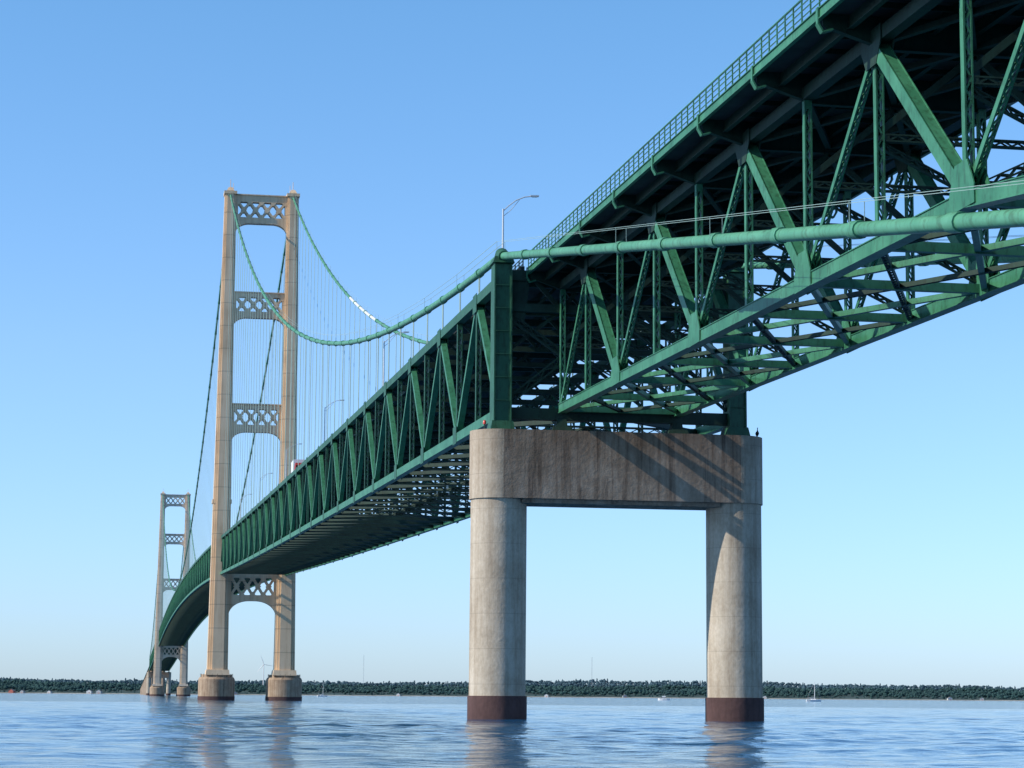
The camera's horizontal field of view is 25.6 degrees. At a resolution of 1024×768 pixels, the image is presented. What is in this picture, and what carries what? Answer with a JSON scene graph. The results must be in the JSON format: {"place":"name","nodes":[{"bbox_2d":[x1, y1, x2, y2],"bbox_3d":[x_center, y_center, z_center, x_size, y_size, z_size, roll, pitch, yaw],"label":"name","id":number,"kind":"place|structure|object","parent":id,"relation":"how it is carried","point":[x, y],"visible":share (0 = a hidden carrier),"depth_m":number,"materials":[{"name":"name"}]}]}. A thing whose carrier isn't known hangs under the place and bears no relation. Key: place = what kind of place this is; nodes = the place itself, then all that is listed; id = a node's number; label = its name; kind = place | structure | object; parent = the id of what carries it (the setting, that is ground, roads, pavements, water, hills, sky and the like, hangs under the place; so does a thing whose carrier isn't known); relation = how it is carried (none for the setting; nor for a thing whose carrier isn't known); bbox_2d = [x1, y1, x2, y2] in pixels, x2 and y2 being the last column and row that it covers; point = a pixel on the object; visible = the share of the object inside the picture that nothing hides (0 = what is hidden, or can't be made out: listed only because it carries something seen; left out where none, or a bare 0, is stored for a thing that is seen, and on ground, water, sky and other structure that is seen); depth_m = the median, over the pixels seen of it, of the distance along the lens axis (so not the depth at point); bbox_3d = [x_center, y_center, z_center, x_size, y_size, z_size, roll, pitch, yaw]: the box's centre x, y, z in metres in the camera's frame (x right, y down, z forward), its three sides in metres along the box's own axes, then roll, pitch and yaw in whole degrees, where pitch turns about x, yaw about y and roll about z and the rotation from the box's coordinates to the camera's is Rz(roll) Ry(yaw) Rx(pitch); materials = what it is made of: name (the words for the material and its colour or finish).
{"place":"outdoors","nodes":[
{"label":"outdoors","id":0,"kind":"place"},
{"bbox_2d":[0,693,1023,767],"bbox_3d":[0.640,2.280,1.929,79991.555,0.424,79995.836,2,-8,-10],"label":"water","id":1,"kind":"structure","parent":0,"point":[45,730],"depth_m":117.84,"materials":[{"name":"blue liquid"}]},
{"bbox_2d":[140,0,1023,721],"bbox_3d":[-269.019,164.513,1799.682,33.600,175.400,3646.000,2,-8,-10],"label":"suspension bridge","id":2,"kind":"structure","parent":1,"relation":"in","point":[826,108],"depth_m":190.10,"materials":[{"name":"green paint"}]},
{"bbox_2d":[285,443,301,477],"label":"street lamp","id":3,"kind":"object","parent":2,"relation":"on","point":[286,459],"visible":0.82,"depth_m":472.81,"materials":[{"name":"metal"}]},
{"bbox_2d":[291,459,302,472],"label":"box truck","id":4,"kind":"object","parent":2,"relation":"on","point":[296,462],"visible":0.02,"depth_m":459.76,"materials":[{"name":"white paint"}]},
{"bbox_2d":[324,400,343,441],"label":"street lamp","id":5,"kind":"object","parent":2,"relation":"on","point":[324,418],"visible":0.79,"depth_m":383.63,"materials":[{"name":"metal"}]},
{"bbox_2d":[383,331,408,384],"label":"street lamp","id":6,"kind":"object","parent":2,"relation":"on","point":[384,353],"visible":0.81,"depth_m":297.45,"materials":[{"name":"metal"}]},
{"bbox_2d":[502,195,538,247],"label":"street lamp","id":7,"kind":"object","parent":2,"relation":"on","point":[535,196],"visible":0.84,"depth_m":206.09,"materials":[{"name":"metal"}]},
{"bbox_2d":[806,682,820,701],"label":"sailboat","id":8,"kind":"object","parent":1,"relation":"on","point":[813,700],"visible":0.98,"depth_m":1422.87,"materials":[{"name":"white paint"}]},
{"bbox_2d":[0,684,1023,700],"bbox_3d":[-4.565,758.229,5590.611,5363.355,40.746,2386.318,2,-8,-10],"label":"distant shore terrain","id":9,"kind":"structure","parent":0,"point":[847,697],"depth_m":5041.62,"materials":[{"name":"green plant"}]},
{"bbox_2d":[257,657,270,684],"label":"wind turbine","id":10,"kind":"object","parent":9,"relation":"on","point":[263,670],"visible":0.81,"depth_m":5520.91,"materials":[{"name":"white paint"}]},
{"bbox_2d":[0,677,1023,699],"bbox_3d":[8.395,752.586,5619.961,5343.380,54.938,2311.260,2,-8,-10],"label":"distant tree line","id":11,"kind":"object","parent":9,"relation":"on","point":[612,687],"visible":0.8,"depth_m":5244.19,"materials":[{"name":"green plant"}]},
{"bbox_2d":[0,0,1023,690],"label":"sky","id":12,"kind":"structure","parent":0,"point":[892,509],"materials":[{"name":"blue"}]}
]}

